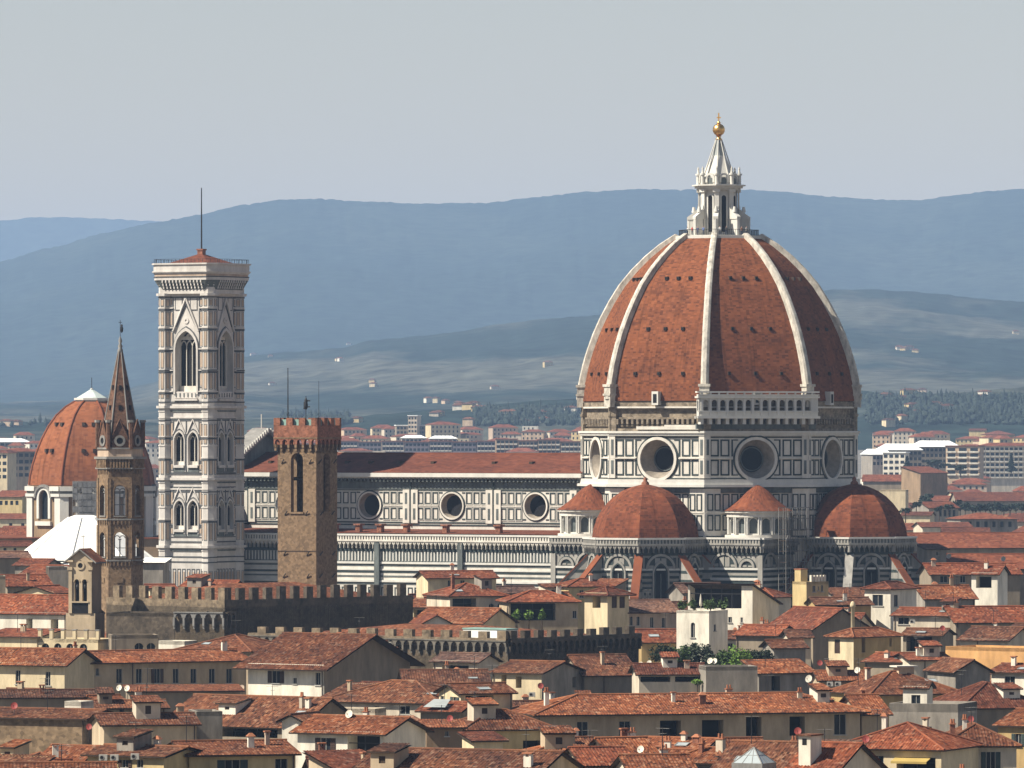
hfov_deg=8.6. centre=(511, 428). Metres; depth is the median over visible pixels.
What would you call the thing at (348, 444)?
apartment block
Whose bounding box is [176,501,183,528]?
two light window
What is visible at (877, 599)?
window
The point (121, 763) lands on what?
window
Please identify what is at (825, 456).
round window
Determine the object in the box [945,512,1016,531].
house
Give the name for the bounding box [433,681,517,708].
house
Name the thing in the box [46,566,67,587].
house
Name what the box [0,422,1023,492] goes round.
distant town
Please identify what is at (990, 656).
house
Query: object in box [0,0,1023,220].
sky
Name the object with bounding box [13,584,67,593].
house
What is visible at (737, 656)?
garden tree
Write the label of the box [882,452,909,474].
apartment block
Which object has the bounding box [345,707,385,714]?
house
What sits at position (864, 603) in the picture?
house
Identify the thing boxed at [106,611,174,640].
house
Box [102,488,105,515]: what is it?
two light window
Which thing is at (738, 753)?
house
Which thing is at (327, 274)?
hills
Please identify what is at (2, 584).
house
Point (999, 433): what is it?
house
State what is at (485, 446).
apartment block
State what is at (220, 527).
two light window
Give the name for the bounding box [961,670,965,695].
tv aerial
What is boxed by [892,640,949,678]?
house
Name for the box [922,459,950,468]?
town tree
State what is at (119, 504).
two light window
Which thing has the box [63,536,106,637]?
bell gable
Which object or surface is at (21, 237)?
hills
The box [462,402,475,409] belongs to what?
villa
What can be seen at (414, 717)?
house
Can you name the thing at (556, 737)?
house
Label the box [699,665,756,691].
house
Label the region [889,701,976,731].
house
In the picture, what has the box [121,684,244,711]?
house
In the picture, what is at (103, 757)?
air conditioner
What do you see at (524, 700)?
house
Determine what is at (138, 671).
window
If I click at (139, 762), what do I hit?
window
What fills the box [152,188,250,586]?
bell tower
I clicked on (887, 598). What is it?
house
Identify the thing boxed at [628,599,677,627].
house
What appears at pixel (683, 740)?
house
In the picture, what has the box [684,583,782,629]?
house
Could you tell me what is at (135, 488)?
two light window
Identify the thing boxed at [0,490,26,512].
house
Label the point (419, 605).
house
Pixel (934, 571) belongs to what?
house
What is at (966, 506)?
belt tree
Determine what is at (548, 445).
apartment block
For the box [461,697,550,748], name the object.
house
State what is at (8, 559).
house
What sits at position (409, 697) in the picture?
house
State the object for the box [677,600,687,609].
terrace shrub
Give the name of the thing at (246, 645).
house
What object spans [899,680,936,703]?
house
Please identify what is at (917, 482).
house
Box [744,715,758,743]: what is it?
tv aerial
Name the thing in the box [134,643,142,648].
window
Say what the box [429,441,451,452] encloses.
apartment block
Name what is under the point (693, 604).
terrace shrub
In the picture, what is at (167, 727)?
house
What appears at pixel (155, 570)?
house
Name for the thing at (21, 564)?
house
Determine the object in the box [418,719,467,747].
house
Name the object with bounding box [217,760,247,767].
window
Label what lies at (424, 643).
fortified palace
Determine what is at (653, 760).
house
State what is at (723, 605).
terrace shrub
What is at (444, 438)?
market hall
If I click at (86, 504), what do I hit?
scaffold
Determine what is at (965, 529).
house
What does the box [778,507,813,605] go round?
scaffold
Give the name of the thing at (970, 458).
apartment block
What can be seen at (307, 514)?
stone tower
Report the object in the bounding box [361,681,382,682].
house
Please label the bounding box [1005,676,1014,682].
window
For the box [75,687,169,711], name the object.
house
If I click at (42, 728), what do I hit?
house
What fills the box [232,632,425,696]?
house
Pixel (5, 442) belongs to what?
market hall
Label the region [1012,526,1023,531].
house
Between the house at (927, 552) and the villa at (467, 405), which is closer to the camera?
the house at (927, 552)
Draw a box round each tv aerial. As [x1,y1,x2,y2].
[54,744,64,760]
[142,668,152,687]
[179,715,191,741]
[519,728,529,748]
[659,727,669,755]
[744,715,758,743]
[870,709,883,730]
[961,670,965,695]
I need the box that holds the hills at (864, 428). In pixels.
[0,387,1023,449]
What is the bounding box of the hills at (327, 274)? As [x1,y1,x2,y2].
[0,189,1023,402]
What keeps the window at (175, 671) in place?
in the house at (113, 669)
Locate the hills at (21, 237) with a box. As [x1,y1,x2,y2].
[0,217,161,261]
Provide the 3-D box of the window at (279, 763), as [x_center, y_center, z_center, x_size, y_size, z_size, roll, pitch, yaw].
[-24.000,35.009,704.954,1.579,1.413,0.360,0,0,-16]
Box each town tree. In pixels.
[903,456,909,465]
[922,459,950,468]
[954,464,966,476]
[1007,453,1016,475]
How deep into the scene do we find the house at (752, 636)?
1083.01 m
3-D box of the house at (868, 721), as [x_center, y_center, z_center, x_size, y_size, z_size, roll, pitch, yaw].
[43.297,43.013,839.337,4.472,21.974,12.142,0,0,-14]
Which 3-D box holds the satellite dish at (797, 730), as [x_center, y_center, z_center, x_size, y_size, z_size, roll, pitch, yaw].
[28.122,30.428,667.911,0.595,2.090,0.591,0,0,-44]
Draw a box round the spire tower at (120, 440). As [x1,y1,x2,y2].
[94,320,146,631]
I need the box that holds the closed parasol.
[699,594,701,610]
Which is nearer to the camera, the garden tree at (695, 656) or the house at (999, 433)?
the garden tree at (695, 656)
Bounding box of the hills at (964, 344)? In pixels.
[0,289,1023,422]
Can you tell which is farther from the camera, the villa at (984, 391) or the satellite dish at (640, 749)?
the villa at (984, 391)
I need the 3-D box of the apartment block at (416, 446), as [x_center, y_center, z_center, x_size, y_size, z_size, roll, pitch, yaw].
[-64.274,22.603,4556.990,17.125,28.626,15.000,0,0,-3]
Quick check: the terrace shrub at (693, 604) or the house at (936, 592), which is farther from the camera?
the house at (936, 592)
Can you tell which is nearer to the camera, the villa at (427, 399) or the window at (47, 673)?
the window at (47, 673)
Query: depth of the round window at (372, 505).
1348.50 m
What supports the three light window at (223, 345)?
in the bell tower at (201, 478)
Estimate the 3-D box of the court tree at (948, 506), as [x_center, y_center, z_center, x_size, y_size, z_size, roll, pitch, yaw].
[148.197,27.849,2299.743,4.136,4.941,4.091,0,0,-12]
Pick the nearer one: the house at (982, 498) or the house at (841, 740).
the house at (841, 740)
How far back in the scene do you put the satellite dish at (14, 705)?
814.99 m
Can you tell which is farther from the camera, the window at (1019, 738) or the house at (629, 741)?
the window at (1019, 738)
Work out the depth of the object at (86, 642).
1046.09 m
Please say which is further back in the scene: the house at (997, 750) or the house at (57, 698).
the house at (57, 698)
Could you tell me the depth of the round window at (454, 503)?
1338.98 m
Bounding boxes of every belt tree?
[960,502,973,514]
[972,503,987,512]
[982,503,992,511]
[992,502,1003,514]
[1002,504,1018,514]
[1009,503,1021,513]
[1016,503,1023,513]
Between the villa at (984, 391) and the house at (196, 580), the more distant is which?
the villa at (984, 391)
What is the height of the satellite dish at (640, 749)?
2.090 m
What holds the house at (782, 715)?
on the ground
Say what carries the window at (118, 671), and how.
in the house at (113, 669)
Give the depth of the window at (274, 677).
959.03 m
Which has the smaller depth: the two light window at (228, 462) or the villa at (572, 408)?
the two light window at (228, 462)
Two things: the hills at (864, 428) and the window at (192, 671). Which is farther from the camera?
the hills at (864, 428)
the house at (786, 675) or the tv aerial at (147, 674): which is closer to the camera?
the tv aerial at (147, 674)
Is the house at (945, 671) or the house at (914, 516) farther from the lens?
the house at (914, 516)
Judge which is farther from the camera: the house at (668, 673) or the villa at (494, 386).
the villa at (494, 386)
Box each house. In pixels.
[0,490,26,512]
[0,513,26,526]
[0,527,26,534]
[0,540,32,550]
[0,550,31,573]
[0,572,53,593]
[0,575,4,593]
[0,594,104,628]
[0,624,60,646]
[0,647,100,688]
[0,684,96,707]
[0,706,112,753]
[0,739,31,753]
[0,754,55,760]
[0,761,117,767]
[3,526,26,527]
[6,681,55,688]
[11,558,63,573]
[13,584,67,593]
[19,564,68,573]
[29,743,60,757]
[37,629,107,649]
[43,744,100,760]
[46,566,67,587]
[52,758,72,760]
[64,700,93,707]
[72,640,247,698]
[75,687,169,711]
[80,728,202,767]
[82,694,124,698]
[87,695,201,744]
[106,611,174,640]
[108,634,157,649]
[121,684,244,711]
[143,558,170,584]
[144,583,176,595]
[158,640,196,648]
[167,731,301,767]
[173,692,353,738]
[174,634,269,694]
[175,574,241,591]
[189,709,221,739]
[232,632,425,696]
[276,711,321,767]
[288,707,434,767]
[301,749,367,767]
[302,742,325,767]
[320,680,375,696]
[329,679,441,717]
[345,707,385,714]
[352,742,586,767]
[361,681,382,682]
[387,715,419,720]
[397,661,490,685]
[408,606,519,627]
[409,613,453,624]
[413,563,499,597]
[413,596,426,616]
[414,699,467,718]
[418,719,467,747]
[422,573,509,606]
[428,651,503,679]
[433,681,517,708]
[456,731,508,748]
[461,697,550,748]
[489,659,584,699]
[495,585,581,632]
[496,578,537,594]
[510,683,871,740]
[512,692,555,706]
[525,725,576,750]
[537,583,575,598]
[557,573,615,632]
[563,651,631,692]
[564,745,629,767]
[573,728,593,745]
[574,690,590,693]
[577,586,636,634]
[587,728,659,752]
[598,578,629,590]
[609,744,696,767]
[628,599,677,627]
[628,652,704,692]
[630,727,636,735]
[635,628,675,662]
[648,731,717,747]
[655,736,695,752]
[665,582,720,600]
[671,596,687,609]
[676,609,727,661]
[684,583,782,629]
[685,733,726,767]
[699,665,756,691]
[710,739,798,767]
[714,736,762,746]
[728,625,742,653]
[731,617,793,655]
[739,658,813,693]
[754,580,791,615]
[758,639,809,661]
[770,601,869,669]
[778,629,814,666]
[784,733,887,767]
[792,569,827,606]
[798,739,861,741]
[804,590,874,618]
[811,660,864,697]
[823,627,905,669]
[828,587,863,595]
[830,665,957,726]
[839,687,893,735]
[844,607,876,626]
[851,713,984,767]
[860,580,920,630]
[860,650,902,675]
[862,474,900,490]
[879,490,907,513]
[889,597,961,651]
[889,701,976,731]
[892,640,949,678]
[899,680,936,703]
[900,466,947,502]
[901,511,935,522]
[902,627,957,651]
[905,523,913,531]
[907,532,1023,552]
[910,501,959,521]
[911,522,972,531]
[913,553,1023,604]
[916,558,1023,604]
[916,575,978,606]
[917,543,949,562]
[922,657,994,688]
[931,496,950,501]
[933,681,1023,732]
[941,527,989,531]
[941,599,1023,645]
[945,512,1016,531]
[945,645,1023,668]
[946,714,1022,767]
[949,492,1023,515]
[956,622,1023,645]
[968,429,987,436]
[968,559,1010,604]
[980,431,1015,442]
[991,656,1023,694]
[992,707,1023,767]
[1007,514,1023,528]
[1011,622,1023,625]
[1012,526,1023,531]
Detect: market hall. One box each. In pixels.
[0,438,29,447]
[401,435,425,440]
[428,436,457,440]
[861,449,888,477]
[877,444,922,465]
[914,441,956,471]
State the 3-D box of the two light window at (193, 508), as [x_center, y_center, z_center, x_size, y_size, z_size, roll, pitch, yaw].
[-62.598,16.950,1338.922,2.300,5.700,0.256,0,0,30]
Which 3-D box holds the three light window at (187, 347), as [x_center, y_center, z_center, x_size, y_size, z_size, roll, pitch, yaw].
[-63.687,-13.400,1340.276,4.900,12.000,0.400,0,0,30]
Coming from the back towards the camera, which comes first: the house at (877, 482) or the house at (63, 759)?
the house at (877, 482)
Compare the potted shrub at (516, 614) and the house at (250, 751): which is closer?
the house at (250, 751)
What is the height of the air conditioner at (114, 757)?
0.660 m
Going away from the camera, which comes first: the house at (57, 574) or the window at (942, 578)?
the window at (942, 578)
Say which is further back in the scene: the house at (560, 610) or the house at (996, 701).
the house at (560, 610)
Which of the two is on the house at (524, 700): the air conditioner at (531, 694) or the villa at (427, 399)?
the air conditioner at (531, 694)
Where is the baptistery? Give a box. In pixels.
[25,515,153,564]
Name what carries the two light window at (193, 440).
in the bell tower at (201, 478)
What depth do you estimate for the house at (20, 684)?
925.32 m
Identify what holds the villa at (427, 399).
on the hills at (964, 344)
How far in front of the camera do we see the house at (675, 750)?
740.21 m
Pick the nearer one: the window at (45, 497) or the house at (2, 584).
the house at (2, 584)
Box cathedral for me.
[244,113,921,607]
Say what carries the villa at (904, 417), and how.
on the hills at (864, 428)
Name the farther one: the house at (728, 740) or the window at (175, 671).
the window at (175, 671)
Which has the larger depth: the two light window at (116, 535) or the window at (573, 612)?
the two light window at (116, 535)
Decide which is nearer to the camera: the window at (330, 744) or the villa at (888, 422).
the window at (330, 744)
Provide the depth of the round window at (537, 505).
1329.54 m
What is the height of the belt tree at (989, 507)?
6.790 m
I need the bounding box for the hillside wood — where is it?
[0,387,1023,426]
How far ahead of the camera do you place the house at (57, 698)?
882.29 m
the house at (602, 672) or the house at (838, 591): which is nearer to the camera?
the house at (602, 672)
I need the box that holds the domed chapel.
[0,377,158,557]
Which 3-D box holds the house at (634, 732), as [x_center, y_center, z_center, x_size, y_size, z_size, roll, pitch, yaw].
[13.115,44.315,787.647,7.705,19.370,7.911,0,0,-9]
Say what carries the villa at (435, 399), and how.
on the hills at (964, 344)
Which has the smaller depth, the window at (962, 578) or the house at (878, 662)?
the house at (878, 662)
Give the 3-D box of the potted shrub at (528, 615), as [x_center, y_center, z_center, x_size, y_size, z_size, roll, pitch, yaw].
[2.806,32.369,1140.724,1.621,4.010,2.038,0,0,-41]
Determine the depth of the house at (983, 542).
1524.73 m
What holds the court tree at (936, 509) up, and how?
on the ground
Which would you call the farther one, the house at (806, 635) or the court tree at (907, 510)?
the court tree at (907, 510)
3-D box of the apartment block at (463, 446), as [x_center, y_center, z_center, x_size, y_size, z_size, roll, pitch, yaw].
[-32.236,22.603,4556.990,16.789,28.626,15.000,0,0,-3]
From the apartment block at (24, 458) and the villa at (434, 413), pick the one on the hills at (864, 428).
the villa at (434, 413)
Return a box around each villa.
[0,419,13,426]
[14,420,22,424]
[352,416,362,422]
[369,382,377,386]
[424,397,431,402]
[429,411,439,416]
[432,397,439,402]
[436,410,444,415]
[441,399,449,403]
[452,404,461,410]
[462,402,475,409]
[462,417,474,425]
[490,385,498,388]
[498,409,511,413]
[543,361,552,367]
[564,406,577,411]
[882,418,894,426]
[896,414,907,422]
[900,388,915,394]
[904,345,913,349]
[904,402,915,406]
[917,388,926,392]
[977,390,991,394]
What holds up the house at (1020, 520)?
on the ground
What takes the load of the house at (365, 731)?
on the ground
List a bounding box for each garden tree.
[648,643,682,661]
[670,645,691,661]
[684,642,701,661]
[695,643,716,664]
[707,650,731,664]
[721,644,752,664]
[743,649,757,658]
[754,649,774,658]
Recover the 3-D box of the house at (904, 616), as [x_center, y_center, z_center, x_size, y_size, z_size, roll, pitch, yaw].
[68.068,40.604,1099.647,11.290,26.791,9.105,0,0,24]
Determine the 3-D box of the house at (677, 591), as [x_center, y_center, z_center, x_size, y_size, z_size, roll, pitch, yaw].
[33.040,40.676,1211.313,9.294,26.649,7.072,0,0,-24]
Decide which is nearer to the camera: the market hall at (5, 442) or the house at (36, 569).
the house at (36, 569)
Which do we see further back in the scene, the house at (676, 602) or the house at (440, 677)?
the house at (676, 602)
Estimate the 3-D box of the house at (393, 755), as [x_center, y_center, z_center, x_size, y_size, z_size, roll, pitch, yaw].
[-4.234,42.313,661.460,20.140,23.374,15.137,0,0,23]
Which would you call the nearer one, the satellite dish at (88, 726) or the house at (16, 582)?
the satellite dish at (88, 726)
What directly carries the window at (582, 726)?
in the house at (782, 715)
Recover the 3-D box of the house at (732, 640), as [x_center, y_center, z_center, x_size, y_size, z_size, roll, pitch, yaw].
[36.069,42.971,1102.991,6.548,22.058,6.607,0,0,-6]
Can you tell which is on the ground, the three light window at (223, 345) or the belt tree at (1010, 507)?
the belt tree at (1010, 507)
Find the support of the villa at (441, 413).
on the hills at (864, 428)
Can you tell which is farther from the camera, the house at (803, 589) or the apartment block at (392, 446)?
the apartment block at (392, 446)
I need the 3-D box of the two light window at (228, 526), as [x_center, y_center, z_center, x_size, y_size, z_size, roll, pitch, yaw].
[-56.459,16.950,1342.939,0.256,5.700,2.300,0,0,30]
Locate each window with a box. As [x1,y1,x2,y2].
[14,670,19,684]
[42,491,47,518]
[45,672,50,686]
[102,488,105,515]
[114,488,124,515]
[114,535,124,556]
[115,669,122,683]
[118,760,131,767]
[134,488,137,515]
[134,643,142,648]
[135,669,142,683]
[135,760,142,767]
[146,643,154,648]
[151,669,163,683]
[172,669,179,683]
[176,433,183,464]
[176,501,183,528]
[179,333,195,391]
[190,433,197,464]
[190,502,197,528]
[190,669,197,683]
[208,669,215,683]
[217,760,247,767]
[219,435,221,464]
[219,504,221,528]
[220,336,226,391]
[225,669,232,683]
[227,435,229,464]
[227,503,229,528]
[268,671,283,683]
[275,759,286,767]
[314,673,320,685]
[315,738,335,749]
[364,495,379,514]
[400,706,410,714]
[447,495,461,515]
[450,697,458,700]
[530,496,545,516]
[572,611,576,618]
[577,722,587,735]
[619,721,629,735]
[636,617,640,625]
[650,617,653,627]
[654,446,673,471]
[690,623,694,637]
[740,446,762,471]
[824,449,827,467]
[833,714,846,735]
[871,595,883,606]
[894,595,898,606]
[897,618,909,624]
[911,695,919,702]
[940,576,947,582]
[960,576,965,582]
[981,752,1000,767]
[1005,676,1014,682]
[1011,734,1023,745]
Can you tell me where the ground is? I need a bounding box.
[157,450,864,534]
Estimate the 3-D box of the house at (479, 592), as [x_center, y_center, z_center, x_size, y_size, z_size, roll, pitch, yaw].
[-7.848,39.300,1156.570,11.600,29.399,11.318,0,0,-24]
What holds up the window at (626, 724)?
in the house at (782, 715)
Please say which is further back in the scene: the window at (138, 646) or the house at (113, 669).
the window at (138, 646)
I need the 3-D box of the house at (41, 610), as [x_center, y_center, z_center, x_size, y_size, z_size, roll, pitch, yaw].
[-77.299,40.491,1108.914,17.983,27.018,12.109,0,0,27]
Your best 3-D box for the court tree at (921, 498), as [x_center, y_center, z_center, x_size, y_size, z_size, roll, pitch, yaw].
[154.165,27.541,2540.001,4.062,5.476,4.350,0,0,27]
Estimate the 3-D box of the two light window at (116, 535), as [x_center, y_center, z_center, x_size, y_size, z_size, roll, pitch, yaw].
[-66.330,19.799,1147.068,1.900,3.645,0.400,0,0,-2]
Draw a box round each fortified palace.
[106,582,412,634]
[173,611,235,642]
[248,624,641,668]
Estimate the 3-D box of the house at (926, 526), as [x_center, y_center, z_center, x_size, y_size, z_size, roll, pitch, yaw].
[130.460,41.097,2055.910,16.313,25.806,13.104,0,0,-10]
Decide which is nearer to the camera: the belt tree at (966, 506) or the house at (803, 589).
the house at (803, 589)
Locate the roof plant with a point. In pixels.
(697, 682)
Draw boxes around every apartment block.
[0,450,16,490]
[7,448,34,489]
[337,441,356,451]
[357,441,380,450]
[381,441,403,451]
[394,425,424,436]
[404,441,428,451]
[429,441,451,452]
[452,441,475,452]
[476,441,494,452]
[495,439,517,452]
[517,440,537,450]
[536,439,560,452]
[560,441,579,452]
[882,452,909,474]
[945,445,984,484]
[981,443,1023,491]
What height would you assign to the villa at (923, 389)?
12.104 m
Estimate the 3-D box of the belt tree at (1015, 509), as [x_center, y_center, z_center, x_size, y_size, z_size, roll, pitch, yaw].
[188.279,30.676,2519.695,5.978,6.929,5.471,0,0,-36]
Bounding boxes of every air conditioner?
[99,754,107,760]
[110,754,118,760]
[131,753,138,759]
[529,692,534,696]
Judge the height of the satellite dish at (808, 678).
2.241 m
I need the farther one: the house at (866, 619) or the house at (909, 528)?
the house at (909, 528)
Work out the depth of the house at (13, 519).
2302.09 m
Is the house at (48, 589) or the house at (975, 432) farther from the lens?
the house at (975, 432)
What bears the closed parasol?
on the house at (705, 627)
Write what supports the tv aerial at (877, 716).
on the house at (907, 744)
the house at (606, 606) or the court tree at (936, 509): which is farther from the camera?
the court tree at (936, 509)
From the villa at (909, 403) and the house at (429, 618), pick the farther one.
the villa at (909, 403)
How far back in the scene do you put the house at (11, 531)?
1852.50 m
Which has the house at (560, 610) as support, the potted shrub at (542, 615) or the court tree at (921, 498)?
the potted shrub at (542, 615)
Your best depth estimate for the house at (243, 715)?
829.18 m
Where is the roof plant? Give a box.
[691,679,702,691]
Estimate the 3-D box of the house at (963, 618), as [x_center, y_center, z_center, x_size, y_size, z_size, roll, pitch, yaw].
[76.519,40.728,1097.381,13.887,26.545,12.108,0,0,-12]
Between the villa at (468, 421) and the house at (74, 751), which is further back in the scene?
the villa at (468, 421)
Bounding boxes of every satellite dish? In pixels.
[11,702,17,713]
[86,724,91,729]
[116,685,121,693]
[124,685,129,698]
[345,710,352,717]
[447,715,452,720]
[538,683,543,698]
[637,746,643,752]
[794,727,800,747]
[805,675,811,682]
[817,660,822,669]
[862,735,868,744]
[940,625,944,638]
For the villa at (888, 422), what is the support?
on the hills at (864, 428)
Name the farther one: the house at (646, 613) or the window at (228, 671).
the house at (646, 613)
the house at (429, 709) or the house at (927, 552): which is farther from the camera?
the house at (927, 552)
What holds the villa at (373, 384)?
on the hills at (964, 344)
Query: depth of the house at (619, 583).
1229.84 m
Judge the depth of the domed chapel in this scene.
1640.46 m
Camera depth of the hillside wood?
5861.37 m
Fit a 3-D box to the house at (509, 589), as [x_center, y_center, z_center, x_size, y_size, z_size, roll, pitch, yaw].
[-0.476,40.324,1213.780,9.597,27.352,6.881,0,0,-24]
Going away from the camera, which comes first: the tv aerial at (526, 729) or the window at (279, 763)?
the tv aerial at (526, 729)
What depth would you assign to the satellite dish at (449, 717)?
785.98 m
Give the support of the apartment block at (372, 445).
on the ground
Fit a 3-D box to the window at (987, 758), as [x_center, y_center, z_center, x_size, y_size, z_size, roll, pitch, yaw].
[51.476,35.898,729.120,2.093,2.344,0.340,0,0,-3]
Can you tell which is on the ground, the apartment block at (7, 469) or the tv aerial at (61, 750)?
the apartment block at (7, 469)
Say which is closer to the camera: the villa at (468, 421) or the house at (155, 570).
the house at (155, 570)
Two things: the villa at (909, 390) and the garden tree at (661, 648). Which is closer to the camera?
the garden tree at (661, 648)
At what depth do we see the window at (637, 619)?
1111.41 m
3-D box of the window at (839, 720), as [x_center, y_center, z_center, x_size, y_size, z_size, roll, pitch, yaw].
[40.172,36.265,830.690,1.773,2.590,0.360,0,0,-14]
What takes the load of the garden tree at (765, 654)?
on the ground
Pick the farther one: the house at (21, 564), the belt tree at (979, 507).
the belt tree at (979, 507)
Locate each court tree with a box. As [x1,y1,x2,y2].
[899,507,911,522]
[909,501,922,510]
[918,495,927,501]
[922,497,931,501]
[924,493,933,497]
[934,506,943,520]
[944,504,954,517]
[953,499,961,505]
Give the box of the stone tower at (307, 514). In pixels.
[273,371,341,586]
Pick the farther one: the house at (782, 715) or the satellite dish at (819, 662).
the satellite dish at (819, 662)
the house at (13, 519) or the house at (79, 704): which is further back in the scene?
the house at (13, 519)
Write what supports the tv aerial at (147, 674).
on the house at (173, 695)
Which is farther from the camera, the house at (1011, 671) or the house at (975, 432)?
the house at (975, 432)
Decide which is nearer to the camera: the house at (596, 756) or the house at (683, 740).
the house at (596, 756)
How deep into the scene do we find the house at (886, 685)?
915.31 m
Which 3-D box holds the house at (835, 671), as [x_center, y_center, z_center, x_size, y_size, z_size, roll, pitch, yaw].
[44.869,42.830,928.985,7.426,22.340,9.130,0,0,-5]
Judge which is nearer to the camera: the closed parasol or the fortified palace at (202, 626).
the closed parasol
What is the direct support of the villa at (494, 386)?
on the hills at (964, 344)
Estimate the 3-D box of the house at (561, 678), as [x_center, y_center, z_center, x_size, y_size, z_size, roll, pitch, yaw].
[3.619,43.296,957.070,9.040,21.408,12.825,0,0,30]
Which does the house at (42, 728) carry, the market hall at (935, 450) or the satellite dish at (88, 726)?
the satellite dish at (88, 726)
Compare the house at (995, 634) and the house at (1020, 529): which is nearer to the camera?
the house at (995, 634)
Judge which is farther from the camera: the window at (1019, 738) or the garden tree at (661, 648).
the garden tree at (661, 648)
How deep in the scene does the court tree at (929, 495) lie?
2599.21 m
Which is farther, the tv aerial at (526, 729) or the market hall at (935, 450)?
the market hall at (935, 450)
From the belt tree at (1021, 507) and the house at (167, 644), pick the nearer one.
the house at (167, 644)
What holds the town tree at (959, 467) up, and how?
on the ground
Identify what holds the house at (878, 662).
on the ground
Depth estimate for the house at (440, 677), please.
921.85 m
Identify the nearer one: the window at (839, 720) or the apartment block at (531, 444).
the window at (839, 720)
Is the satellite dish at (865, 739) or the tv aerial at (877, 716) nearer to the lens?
the satellite dish at (865, 739)
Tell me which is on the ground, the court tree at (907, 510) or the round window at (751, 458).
the court tree at (907, 510)
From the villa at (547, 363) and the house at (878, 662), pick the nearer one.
the house at (878, 662)
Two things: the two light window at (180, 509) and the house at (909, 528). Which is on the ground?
the house at (909, 528)
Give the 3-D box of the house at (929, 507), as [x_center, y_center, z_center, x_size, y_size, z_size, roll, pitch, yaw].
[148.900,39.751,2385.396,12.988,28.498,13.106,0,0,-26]
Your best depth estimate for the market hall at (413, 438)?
4760.10 m
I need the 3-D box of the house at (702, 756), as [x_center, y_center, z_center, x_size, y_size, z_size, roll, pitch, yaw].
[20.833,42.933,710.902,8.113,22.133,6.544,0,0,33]
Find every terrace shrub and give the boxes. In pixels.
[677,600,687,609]
[687,598,697,609]
[703,597,716,610]
[717,597,727,609]
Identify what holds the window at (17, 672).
in the house at (59, 668)
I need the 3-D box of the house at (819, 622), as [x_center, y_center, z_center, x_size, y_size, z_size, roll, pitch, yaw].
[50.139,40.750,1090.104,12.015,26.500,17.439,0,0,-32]
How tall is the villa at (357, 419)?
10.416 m
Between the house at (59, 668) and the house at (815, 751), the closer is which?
the house at (815, 751)
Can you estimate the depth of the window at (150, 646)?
1040.51 m
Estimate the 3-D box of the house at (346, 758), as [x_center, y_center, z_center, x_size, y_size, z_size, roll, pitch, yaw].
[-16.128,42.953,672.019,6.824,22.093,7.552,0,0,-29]
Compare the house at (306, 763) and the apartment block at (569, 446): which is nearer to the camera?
the house at (306, 763)
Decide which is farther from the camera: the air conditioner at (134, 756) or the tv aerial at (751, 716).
the air conditioner at (134, 756)
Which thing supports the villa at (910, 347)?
on the hills at (964, 344)
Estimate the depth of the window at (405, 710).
856.74 m
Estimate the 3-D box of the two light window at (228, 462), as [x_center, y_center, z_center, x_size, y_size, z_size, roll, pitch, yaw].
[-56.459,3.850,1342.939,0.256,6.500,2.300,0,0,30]
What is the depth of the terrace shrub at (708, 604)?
1065.79 m
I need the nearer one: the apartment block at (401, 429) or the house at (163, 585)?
the house at (163, 585)
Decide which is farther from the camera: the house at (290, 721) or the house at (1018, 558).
the house at (1018, 558)
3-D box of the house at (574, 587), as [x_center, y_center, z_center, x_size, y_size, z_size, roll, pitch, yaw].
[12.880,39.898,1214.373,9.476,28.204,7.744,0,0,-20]
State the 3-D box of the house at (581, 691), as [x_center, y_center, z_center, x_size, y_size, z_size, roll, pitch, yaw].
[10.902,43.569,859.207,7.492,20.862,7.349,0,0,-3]
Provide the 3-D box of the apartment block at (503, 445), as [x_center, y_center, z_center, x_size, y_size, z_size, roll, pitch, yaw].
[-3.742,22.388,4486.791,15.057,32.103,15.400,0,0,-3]
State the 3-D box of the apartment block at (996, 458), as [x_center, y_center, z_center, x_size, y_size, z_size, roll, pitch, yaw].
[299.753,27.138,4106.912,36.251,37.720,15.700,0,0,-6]
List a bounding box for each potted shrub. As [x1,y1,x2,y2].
[512,608,520,627]
[523,610,533,628]
[538,608,546,629]
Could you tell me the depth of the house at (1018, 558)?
1355.61 m
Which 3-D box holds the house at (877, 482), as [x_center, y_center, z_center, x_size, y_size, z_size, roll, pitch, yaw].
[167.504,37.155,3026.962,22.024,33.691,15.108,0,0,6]
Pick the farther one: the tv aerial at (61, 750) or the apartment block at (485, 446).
the apartment block at (485, 446)
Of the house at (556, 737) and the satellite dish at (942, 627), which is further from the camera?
the satellite dish at (942, 627)
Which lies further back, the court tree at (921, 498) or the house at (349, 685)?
the court tree at (921, 498)
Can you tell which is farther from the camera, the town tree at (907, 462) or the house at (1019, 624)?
the town tree at (907, 462)
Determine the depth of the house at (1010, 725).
789.09 m
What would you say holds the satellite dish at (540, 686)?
on the house at (524, 700)
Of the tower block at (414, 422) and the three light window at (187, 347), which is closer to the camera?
the three light window at (187, 347)
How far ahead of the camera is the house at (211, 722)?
802.02 m
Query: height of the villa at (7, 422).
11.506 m
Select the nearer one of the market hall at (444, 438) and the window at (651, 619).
the window at (651, 619)
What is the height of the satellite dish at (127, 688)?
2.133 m
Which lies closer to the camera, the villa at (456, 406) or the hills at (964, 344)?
the villa at (456, 406)
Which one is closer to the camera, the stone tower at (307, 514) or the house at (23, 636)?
the house at (23, 636)
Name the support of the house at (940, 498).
on the ground
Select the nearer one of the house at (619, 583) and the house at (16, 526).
the house at (619, 583)
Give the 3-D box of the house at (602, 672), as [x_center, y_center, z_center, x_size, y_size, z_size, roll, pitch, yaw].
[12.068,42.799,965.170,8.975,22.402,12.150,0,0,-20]
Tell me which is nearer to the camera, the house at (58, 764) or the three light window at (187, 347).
the house at (58, 764)
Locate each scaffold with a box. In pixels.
[72,481,95,515]
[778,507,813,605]
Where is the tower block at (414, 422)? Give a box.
[407,415,421,434]

